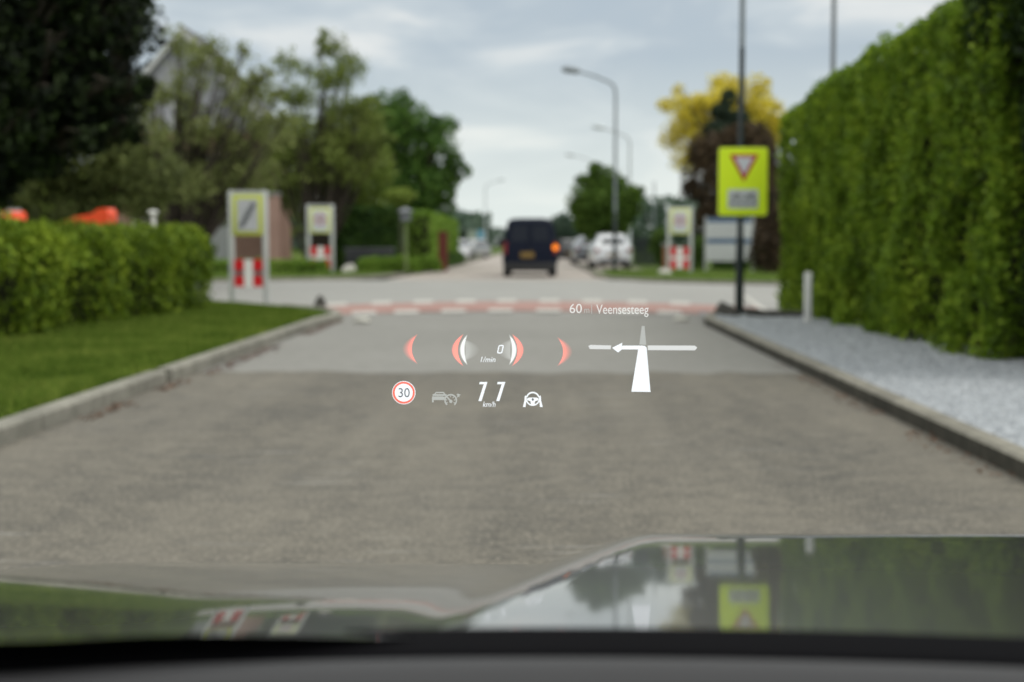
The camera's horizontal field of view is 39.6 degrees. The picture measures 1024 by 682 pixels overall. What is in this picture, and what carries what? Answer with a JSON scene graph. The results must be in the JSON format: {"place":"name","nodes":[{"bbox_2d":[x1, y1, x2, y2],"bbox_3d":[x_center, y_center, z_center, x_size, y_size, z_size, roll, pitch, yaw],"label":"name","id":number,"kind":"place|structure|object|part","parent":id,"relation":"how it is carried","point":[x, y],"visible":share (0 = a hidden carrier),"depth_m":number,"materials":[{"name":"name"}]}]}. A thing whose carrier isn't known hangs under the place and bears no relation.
{"place":"outdoors","nodes":[
{"label":"outdoors","id":0,"kind":"place"},
{"bbox_2d":[60,208,116,225],"bbox_3d":[-8.063,-1.629,27.111,0.951,1.789,0.560,0,4,1],"label":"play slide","id":1,"kind":"object","parent":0,"point":[101,215],"visible":0.32,"depth_m":26.78,"materials":[{"name":"orange plastic"}]},
{"bbox_2d":[0,299,330,418],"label":"grass verge","id":2,"kind":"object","parent":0,"point":[317,310],"depth_m":14.78,"materials":[{"name":"plant"}]},
{"bbox_2d":[2,209,26,221],"bbox_3d":[-9.479,-1.626,27.139,0.440,1.779,0.435,0,4,1],"label":"orange drum","id":3,"kind":"object","parent":2,"relation":"on","point":[19,214],"visible":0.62,"depth_m":26.95,"materials":[{"name":"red plastic"}]},
{"bbox_2d":[0,0,167,212],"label":"overhanging tree","id":4,"kind":"object","parent":2,"relation":"on","point":[68,84],"visible":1,"depth_m":18.96,"materials":[{"name":"green plant"}]},
{"bbox_2d":[0,209,217,337],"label":"hedge","id":5,"kind":"object","parent":2,"relation":"on","point":[52,274],"visible":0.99,"depth_m":19.44,"materials":[{"name":"green plant"}]},
{"bbox_2d":[148,210,157,225],"bbox_3d":[-6.822,-1.608,27.089,0.196,1.749,0.198,0,4,1],"label":"garden post","id":6,"kind":"object","parent":2,"relation":"on","point":[153,213],"visible":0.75,"depth_m":27.00,"materials":[{"name":"white paint"}]},
{"bbox_2d":[228,190,268,302],"bbox_3d":[-5.084,-1.819,27.435,0.756,2.154,0.124,0,4,1],"label":"zone sign","id":7,"kind":"object","parent":2,"relation":"on","point":[247,212],"visible":0.94,"depth_m":27.37,"materials":[{"name":"white metal"}]},
{"bbox_2d":[313,295,325,306],"bbox_3d":[-3.391,-0.689,25.051,0.225,0.248,0.196,0,4,1],"label":"stone","id":8,"kind":"object","parent":2,"relation":"on","point":[320,301],"visible":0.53,"depth_m":24.99,"materials":[{"name":"grey stone"}]},
{"bbox_2d":[209,221,228,265],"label":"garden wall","id":9,"kind":"structure","parent":0,"point":[220,238],"depth_m":58.02,"materials":[{"name":"white paint"}]},
{"bbox_2d":[213,248,502,278],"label":"verge","id":10,"kind":"structure","parent":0,"point":[494,251],"depth_m":139.27,"materials":[{"name":"green plant"}]},
{"bbox_2d":[0,163,303,258],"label":"wood","id":11,"kind":"object","parent":10,"relation":"on","point":[296,251],"visible":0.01,"depth_m":104.30,"materials":[{"name":"green plant"}]},
{"bbox_2d":[112,26,290,260],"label":"brick house","id":12,"kind":"structure","parent":10,"relation":"on","point":[248,246],"depth_m":61.76,"materials":[{"name":"brick"}]},
{"bbox_2d":[172,99,197,125],"bbox_3d":[-14.190,-9.926,61.720,1.120,1.170,0.080,0,4,1],"label":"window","id":13,"kind":"structure","parent":12,"relation":"in","point":[175,99],"depth_m":61.71,"materials":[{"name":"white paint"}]},
{"bbox_2d":[194,257,327,272],"bbox_3d":[-9.508,-2.761,52.632,5.553,0.720,1.022,0,4,1],"label":"box hedge","id":14,"kind":"object","parent":10,"relation":"on","point":[292,266],"visible":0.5,"depth_m":52.31,"materials":[{"name":"green plant"}]},
{"bbox_2d":[268,193,281,265],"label":"brick pillar","id":15,"kind":"structure","parent":10,"relation":"on","point":[274,237],"depth_m":56.29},
{"bbox_2d":[198,269,392,278],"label":"grass","id":16,"kind":"structure","parent":10,"relation":"on","point":[217,274],"depth_m":50.09,"materials":[{"name":"green plant"}]},
{"bbox_2d":[306,204,334,272],"bbox_3d":[-7.139,-3.786,53.006,1.018,2.595,0.122,0,4,1],"label":"zone sign","id":17,"kind":"object","parent":10,"relation":"on","point":[320,220],"visible":0.91,"depth_m":52.93,"materials":[{"name":"white metal"}]},
{"bbox_2d":[259,27,397,265],"bbox_3d":[-7.508,-7.723,57.840,5.686,10.012,3.714,0,4,1],"label":"sparse tree","id":18,"kind":"object","parent":10,"relation":"on","point":[342,162],"visible":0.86,"depth_m":57.52,"materials":[{"name":"green plant"}]},
{"bbox_2d":[259,99,399,221],"bbox_3d":[-7.814,-6.677,60.817,6.071,7.540,3.351,0,4,1],"label":"broadleaf tree","id":19,"kind":"object","parent":10,"relation":"on","point":[362,196],"visible":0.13,"depth_m":60.28,"materials":[{"name":"green plant"}]},
{"bbox_2d":[342,264,355,271],"bbox_3d":[-6.269,-2.769,54.657,0.596,0.399,0.530,0,4,1],"label":"boulder","id":20,"kind":"object","parent":10,"relation":"on","point":[349,267],"visible":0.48,"depth_m":54.50,"materials":[{"name":"stone"}]},
{"bbox_2d":[334,204,403,270],"bbox_3d":[-5.964,-4.269,58.994,3.125,2.914,1.608,0,4,1],"label":"clipped hedge","id":21,"kind":"object","parent":10,"relation":"on","point":[367,226],"visible":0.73,"depth_m":58.38,"materials":[{"name":"green plant"}]},
{"bbox_2d":[344,248,394,266],"bbox_3d":[-5.658,-3.214,56.606,1.950,0.985,0.870,0,4,1],"label":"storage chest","id":22,"kind":"object","parent":10,"relation":"on","point":[353,255],"visible":0.47,"depth_m":56.24,"materials":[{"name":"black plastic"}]},
{"bbox_2d":[355,254,421,273],"bbox_3d":[-4.844,-3.009,55.565,2.638,0.822,1.398,-2,4,-22],"label":"box hedge","id":23,"kind":"object","parent":10,"relation":"on","point":[377,262],"visible":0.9,"depth_m":55.13,"materials":[{"name":"green plant"}]},
{"bbox_2d":[382,187,417,254],"bbox_3d":[-4.484,-4.422,56.926,1.484,3.572,1.294,0,4,1],"label":"standard tree","id":24,"kind":"object","parent":10,"relation":"on","point":[399,197],"visible":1,"depth_m":56.66,"materials":[{"name":"green plant"}]},
{"bbox_2d":[397,208,412,273],"bbox_3d":[-4.105,-3.876,54.952,0.600,2.550,0.600,0,4,1],"label":"garden lantern","id":25,"kind":"object","parent":10,"relation":"on","point":[405,214],"visible":1,"depth_m":54.87,"materials":[{"name":"grey metal"}]},
{"bbox_2d":[353,87,472,241],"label":"broadleaf tree","id":26,"kind":"object","parent":10,"relation":"on","point":[432,182],"visible":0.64,"depth_m":74.85,"materials":[{"name":"green plant"}]},
{"bbox_2d":[404,208,459,266],"bbox_3d":[-3.865,-5.092,71.865,1.573,2.824,20.356,0,4,1],"label":"clipped hedge","id":27,"kind":"object","parent":10,"relation":"on","point":[424,226],"visible":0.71,"depth_m":62.53,"materials":[{"name":"green plant"}]},
{"bbox_2d":[448,250,464,266],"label":"box hedge","id":28,"kind":"object","parent":10,"relation":"on","point":[459,258],"visible":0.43,"depth_m":76.42,"materials":[{"name":"green plant"}]},
{"bbox_2d":[458,239,469,260],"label":"parked car","id":29,"kind":"object","parent":10,"relation":"on","point":[464,248],"visible":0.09,"depth_m":91.36,"materials":[{"name":"white metal"}]},
{"bbox_2d":[467,230,483,256],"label":"billboard","id":30,"kind":"object","parent":10,"relation":"on","point":[475,234],"visible":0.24,"depth_m":127.67},
{"bbox_2d":[463,239,490,258],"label":"parked car","id":31,"kind":"object","parent":10,"relation":"on","point":[478,247],"visible":0.61,"depth_m":111.47,"materials":[{"name":"silver metal"}]},
{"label":"side window","id":32,"kind":"part","parent":31,"relation":"part of","materials":[{"name":"grey glass"}]},
{"bbox_2d":[484,179,504,240],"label":"street lamp","id":33,"kind":"object","parent":10,"relation":"on","point":[485,206],"visible":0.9,"depth_m":149.39,"materials":[{"name":"grey metal"}]},
{"bbox_2d":[291,244,680,279],"bbox_3d":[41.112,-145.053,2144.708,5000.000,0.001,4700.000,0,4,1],"label":"ground","id":34,"kind":"structure","parent":0,"point":[461,264],"depth_m":70.83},
{"bbox_2d":[291,208,495,250],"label":"wood","id":35,"kind":"object","parent":34,"relation":"on","point":[466,222],"visible":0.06,"depth_m":223.96,"materials":[{"name":"green plant"}]},
{"bbox_2d":[460,227,696,247],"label":"wood","id":36,"kind":"object","parent":34,"relation":"on","point":[496,233],"visible":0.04,"depth_m":513.81,"materials":[{"name":"green plant"}]},
{"bbox_2d":[623,194,702,251],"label":"wood","id":37,"kind":"object","parent":34,"relation":"on","point":[643,221],"visible":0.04,"depth_m":203.23,"materials":[{"name":"green plant"}]},
{"bbox_2d":[387,254,607,279],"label":"road","id":38,"kind":"structure","parent":0,"point":[489,268],"depth_m":58.15,"materials":[{"name":"grey asphalt"}]},
{"bbox_2d":[415,254,443,271],"bbox_3d":[-3.554,-3.248,59.279,1.457,0.777,1.783,0,4,1],"label":"box hedge","id":39,"kind":"object","parent":38,"relation":"on","point":[427,263],"visible":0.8,"depth_m":58.67,"materials":[{"name":"green plant"}]},
{"bbox_2d":[438,231,447,270],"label":"red brick pier","id":40,"kind":"structure","parent":38,"relation":"on","point":[442,247],"depth_m":59.97,"materials":[{"name":"red brick"}]},
{"bbox_2d":[498,218,561,275],"bbox_3d":[0.676,-3.561,53.980,2.500,2.146,5.160,0,4,0],"label":"van","id":41,"kind":"object","parent":38,"relation":"on","point":[530,244],"visible":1,"depth_m":51.46,"materials":[{"name":"black metal"}]},
{"bbox_3d":[0.228,-3.587,51.461,0.805,1.430,0.029,0,4,0],"label":"rear door","id":42,"kind":"part","parent":41,"relation":"part of","materials":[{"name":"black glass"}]},
{"bbox_3d":[1.083,-3.587,51.454,0.805,1.430,0.029,0,4,0],"label":"rear door","id":43,"kind":"part","parent":41,"relation":"part of","materials":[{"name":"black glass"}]},
{"bbox_2d":[557,239,574,261],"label":"parked car","id":44,"kind":"object","parent":38,"relation":"on","point":[564,250],"visible":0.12,"depth_m":95.78,"materials":[{"name":"grey metal"}]},
{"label":"rear window","id":45,"kind":"part","parent":44,"relation":"part of","materials":[{"name":"grey glass"}]},
{"bbox_2d":[196,280,799,322],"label":"crossing road","id":46,"kind":"structure","parent":0,"point":[349,292],"depth_m":35.52,"materials":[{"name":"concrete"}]},
{"bbox_2d":[0,98,189,225],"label":"dark understory tree","id":47,"kind":"object","parent":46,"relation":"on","point":[107,173],"visible":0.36,"depth_m":30.59,"materials":[{"name":"green plant"}]},
{"bbox_2d":[128,166,227,227],"bbox_3d":[-9.958,-3.566,43.097,4.082,3.723,2.353,0,4,1],"label":"dark understory tree","id":48,"kind":"object","parent":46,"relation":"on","point":[148,220],"visible":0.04,"depth_m":42.51,"materials":[{"name":"green plant"}]},
{"bbox_2d":[141,23,300,271],"bbox_3d":[-8.024,-4.939,37.879,4.701,7.204,3.156,-1,4,-12],"label":"multi stem tree","id":49,"kind":"object","parent":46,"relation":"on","point":[233,170],"visible":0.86,"depth_m":37.55,"materials":[{"name":"green plant"}]},
{"bbox_2d":[195,253,502,281],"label":"kerb","id":50,"kind":"structure","parent":46,"relation":"on","point":[340,278],"depth_m":48.49,"materials":[{"name":"concrete"}]},
{"bbox_2d":[326,301,756,313],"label":"cycle lane","id":51,"kind":"structure","parent":46,"relation":"on","point":[514,306],"depth_m":27.20,"materials":[{"name":"red asphalt"}]},
{"bbox_2d":[327,296,766,314],"bbox_3d":[0.830,-0.749,28.488,9.075,0.006,9.352,0,4,1],"label":"road marking","id":52,"kind":"object","parent":46,"relation":"on","point":[754,303],"visible":0.93,"depth_m":27.69,"materials":[{"name":"paint"}]},
{"bbox_2d":[567,259,789,284],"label":"kerb","id":53,"kind":"structure","parent":46,"relation":"on","point":[591,271],"depth_m":44.49,"materials":[{"name":"concrete"}]},
{"bbox_2d":[735,0,744,313],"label":"lamp post","id":54,"kind":"object","parent":46,"relation":"on","point":[739,280],"visible":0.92,"depth_m":22.46,"materials":[{"name":"grey metal"}]},
{"bbox_2d":[718,147,767,215],"bbox_3d":[3.643,-2.516,22.450,0.779,1.080,0.086,0,4,1],"label":"give way board","id":55,"kind":"object","parent":54,"relation":"attached to","point":[742,180],"visible":1,"depth_m":22.42,"materials":[{"name":"yellow metal"}]},
{"bbox_2d":[830,0,835,72],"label":"flag pole","id":56,"kind":"object","parent":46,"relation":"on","point":[833,40],"depth_m":31.45,"materials":[{"name":"grey metal"}]},
{"bbox_2d":[704,312,1023,479],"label":"kerb","id":57,"kind":"structure","parent":46,"relation":"on","point":[999,452],"depth_m":9.79,"materials":[{"name":"concrete"}]},
{"bbox_2d":[200,313,801,373],"bbox_3d":[-0.140,-0.083,18.844,8.200,0.001,11.600,0,4,1],"label":"road section","id":58,"kind":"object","parent":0,"point":[549,343],"visible":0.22,"depth_m":16.68,"materials":[{"name":"asphalt"}]},
{"bbox_2d":[154,304,342,380],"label":"kerb","id":59,"kind":"structure","parent":58,"relation":"on","point":[190,366],"depth_m":15.53,"materials":[{"name":"concrete"}]},
{"bbox_2d":[191,320,343,374],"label":"leaf litter","id":60,"kind":"object","parent":58,"relation":"on","point":[274,347],"visible":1,"depth_m":15.64,"materials":[{"name":"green plant"}]},
{"bbox_2d":[353,317,369,322],"bbox_3d":[-2.280,-0.320,21.515,0.280,0.079,0.201,0,4,1],"label":"road marking","id":61,"kind":"object","parent":58,"relation":"on","point":[362,320],"visible":1,"depth_m":21.44,"materials":[{"name":"white paint"}]},
{"bbox_2d":[672,316,690,320],"bbox_3d":[2.617,-0.349,21.973,0.279,0.068,0.188,-1,4,-18],"label":"road marking","id":62,"kind":"object","parent":58,"relation":"on","point":[681,318],"visible":1,"depth_m":21.92,"materials":[{"name":"white paint"}]},
{"bbox_2d":[69,0,944,243],"label":"sky","id":63,"kind":"structure","parent":0,"point":[494,66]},
{"bbox_2d":[0,371,1023,570],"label":"road","id":64,"kind":"structure","parent":0,"point":[284,467],"depth_m":7.50,"materials":[{"name":"grey asphalt"}]},
{"bbox_2d":[0,371,165,445],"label":"kerb","id":65,"kind":"structure","parent":64,"relation":"on","point":[25,423],"depth_m":9.86,"materials":[{"name":"concrete"}]},
{"bbox_2d":[80,379,190,419],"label":"leaf litter","id":66,"kind":"object","parent":64,"relation":"on","point":[119,404],"visible":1,"depth_m":10.50,"materials":[{"name":"brown plant"}]},
{"bbox_2d":[0,533,1023,681],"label":"car","id":67,"kind":"object","parent":64,"relation":"on","point":[682,607],"visible":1,"depth_m":1.03,"materials":[{"name":"paint"}]},
{"bbox_2d":[392,304,696,406],"bbox_3d":[0.048,0.022,2.100,0.452,0.153,0.020,0,4,1],"label":"head up display","id":68,"kind":"object","parent":67,"relation":"attached to","point":[403,392],"visible":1,"depth_m":2.10},
{"bbox_2d":[771,364,1014,474],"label":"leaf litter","id":69,"kind":"object","parent":64,"relation":"on","point":[934,438],"visible":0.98,"depth_m":8.92,"materials":[{"name":"brown plant"}]},
{"bbox_2d":[578,261,644,271],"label":"parking bay","id":70,"kind":"object","parent":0,"point":[602,268],"visible":0.2,"depth_m":67.99,"materials":[{"name":"brick"}]},
{"bbox_2d":[568,236,592,264],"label":"parked car","id":71,"kind":"object","parent":70,"relation":"on","point":[579,251],"visible":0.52,"depth_m":75.96,"materials":[{"name":"silver metal"}]},
{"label":"rear window","id":72,"kind":"part","parent":71,"relation":"part of","materials":[{"name":"grey glass"}]},
{"bbox_2d":[584,233,631,268],"bbox_3d":[4.475,-4.147,65.436,2.180,1.597,4.377,0,4,-1],"label":"parked car","id":73,"kind":"object","parent":70,"relation":"on","point":[600,249],"visible":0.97,"depth_m":63.43,"materials":[{"name":"white metal"}]},
{"bbox_3d":[4.505,-4.458,63.526,1.067,0.241,0.190,0,4,-1],"label":"rear window","id":74,"kind":"part","parent":73,"relation":"part of","materials":[{"name":"grey glass"}]},
{"bbox_2d":[662,243,674,269],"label":"brick gate pier","id":75,"kind":"structure","parent":0,"point":[665,254],"depth_m":59.58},
{"bbox_2d":[578,248,784,281],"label":"verge","id":76,"kind":"structure","parent":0,"point":[709,266],"depth_m":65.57,"materials":[{"name":"green plant"}]},
{"bbox_2d":[550,211,582,239],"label":"distant tree","id":77,"kind":"object","parent":76,"relation":"on","point":[563,225],"visible":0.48,"depth_m":148.70,"materials":[{"name":"green plant"}]},
{"bbox_2d":[565,153,592,162],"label":"street lamp","id":78,"kind":"object","parent":76,"relation":"on","point":[570,154],"visible":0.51,"depth_m":105.19,"materials":[{"name":"grey metal"}]},
{"bbox_2d":[562,66,616,271],"bbox_3d":[3.024,-6.660,55.628,2.198,8.113,0.256,0,4,1],"label":"street lamp","id":79,"kind":"object","parent":76,"relation":"on","point":[569,69],"visible":0.96,"depth_m":55.52,"materials":[{"name":"grey metal"}]},
{"bbox_2d":[564,161,645,265],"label":"round tree","id":80,"kind":"object","parent":76,"relation":"on","point":[590,206],"visible":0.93,"depth_m":70.96,"materials":[{"name":"green plant"}]},
{"bbox_2d":[592,125,630,244],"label":"street lamp","id":81,"kind":"object","parent":76,"relation":"on","point":[600,127],"visible":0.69,"depth_m":83.26,"materials":[{"name":"grey metal"}]},
{"bbox_2d":[634,236,657,264],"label":"fence","id":82,"kind":"object","parent":76,"relation":"on","point":[647,258],"visible":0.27,"depth_m":75.72,"materials":[{"name":"metal"}]},
{"bbox_2d":[653,181,654,228],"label":"thin pole","id":83,"kind":"object","parent":76,"relation":"on","point":[654,206],"visible":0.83,"depth_m":119.26,"materials":[{"name":"grey metal"}]},
{"bbox_2d":[647,226,676,268],"bbox_3d":[6.588,-4.011,61.721,1.426,2.038,1.092,0,4,1],"label":"bush","id":84,"kind":"object","parent":76,"relation":"on","point":[658,238],"visible":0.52,"depth_m":61.52,"materials":[{"name":"green plant"}]},
{"bbox_2d":[658,269,671,274],"bbox_3d":[5.396,-2.429,50.410,0.490,0.279,0.440,-3,5,-36],"label":"boulder","id":85,"kind":"object","parent":76,"relation":"on","point":[662,272],"visible":0.4,"depth_m":50.26,"materials":[{"name":"stone"}]},
{"bbox_2d":[667,207,692,272],"bbox_3d":[6.105,-3.645,51.759,0.931,2.484,0.122,0,4,1],"label":"zone sign","id":86,"kind":"object","parent":76,"relation":"on","point":[679,220],"visible":0.91,"depth_m":51.69,"materials":[{"name":"white metal"}]},
{"bbox_2d":[692,235,708,270],"bbox_3d":[7.876,-3.616,59.729,0.924,1.770,0.827,-1,4,-19],"label":"bush","id":87,"kind":"object","parent":76,"relation":"on","point":[698,258],"visible":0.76,"depth_m":59.52,"materials":[{"name":"green plant"}]},
{"bbox_2d":[655,70,787,174],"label":"golden tree","id":88,"kind":"object","parent":76,"relation":"on","point":[693,114],"visible":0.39,"depth_m":70.78,"materials":[{"name":"yellow plant"}]},
{"bbox_2d":[704,217,753,270],"bbox_3d":[8.352,-3.691,54.724,1.883,2.173,0.094,0,4,1],"label":"information board","id":89,"kind":"object","parent":76,"relation":"on","point":[720,236],"visible":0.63,"depth_m":54.66,"materials":[{"name":"metal"}]},
{"bbox_2d":[679,119,781,254],"bbox_3d":[9.836,-6.358,62.434,4.995,6.684,3.442,0,4,1],"label":"copper tree","id":90,"kind":"object","parent":76,"relation":"on","point":[704,196],"visible":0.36,"depth_m":61.85,"materials":[{"name":"brown plant"}]},
{"bbox_2d":[701,88,759,137],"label":"pine tree","id":91,"kind":"object","parent":76,"relation":"on","point":[725,112],"visible":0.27,"depth_m":65.03,"materials":[{"name":"green plant"}]},
{"bbox_2d":[711,261,749,270],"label":"dark hedge","id":92,"kind":"object","parent":76,"relation":"on","point":[724,265],"visible":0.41,"depth_m":57.38,"materials":[{"name":"green plant"}]},
{"bbox_2d":[746,197,782,274],"bbox_3d":[9.339,-3.652,51.674,1.647,3.228,1.397,0,4,1],"label":"bush","id":93,"kind":"object","parent":76,"relation":"on","point":[768,229],"visible":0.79,"depth_m":51.41,"materials":[{"name":"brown plant"}]},
{"bbox_2d":[749,318,1023,436],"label":"gravel strip","id":94,"kind":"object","parent":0,"point":[919,369],"visible":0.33,"depth_m":12.57,"materials":[{"name":"grey gravel"}]},
{"bbox_2d":[746,310,818,316],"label":"timber kerb","id":95,"kind":"structure","parent":94,"relation":"on","point":[774,313],"depth_m":21.87,"materials":[{"name":"wood"}]},
{"bbox_2d":[804,272,811,322],"bbox_3d":[4.193,-0.611,20.156,0.110,0.735,0.090,0,4,1],"label":"marker post","id":96,"kind":"object","parent":94,"relation":"on","point":[807,294],"visible":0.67,"depth_m":20.11,"materials":[{"name":"white plastic"}]},
{"bbox_2d":[699,311,1023,446],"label":"gravel","id":97,"kind":"structure","parent":94,"relation":"on","point":[898,362],"depth_m":12.84,"materials":[{"name":"grey gravel"}]},
{"bbox_2d":[775,0,1023,360],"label":"tall hedge","id":98,"kind":"object","parent":94,"relation":"on","point":[900,187],"visible":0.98,"depth_m":16.41,"materials":[{"name":"green plant"}]},
{"bbox_2d":[959,0,1023,322],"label":"overgrown shrub","id":99,"kind":"object","parent":94,"relation":"on","point":[1017,29],"visible":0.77,"depth_m":13.42,"materials":[{"name":"green plant"}]},
{"label":"soil","id":100,"kind":"structure","parent":0,"visible":0},
{"bbox_2d":[714,301,734,314],"bbox_3d":[3.373,-0.516,22.573,0.332,0.236,0.283,0,4,1],"label":"stone","id":101,"kind":"object","parent":100,"relation":"on","point":[722,307],"visible":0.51,"depth_m":22.50,"materials":[{"name":"grey stone"}]},
{"bbox_2d":[725,310,740,315],"bbox_3d":[3.431,-0.436,22.110,0.247,0.098,0.219,0,4,1],"label":"stone","id":102,"kind":"object","parent":100,"relation":"on","point":[732,313],"visible":0.83,"depth_m":22.02,"materials":[{"name":"grey stone"}]},
{"bbox_2d":[744,307,760,313],"bbox_3d":[3.824,-0.488,22.893,0.478,0.101,0.354,0,4,1],"label":"stone","id":103,"kind":"object","parent":100,"relation":"on","point":[745,309],"visible":0.32,"depth_m":22.78,"materials":[{"name":"grey stone"}]}
]}

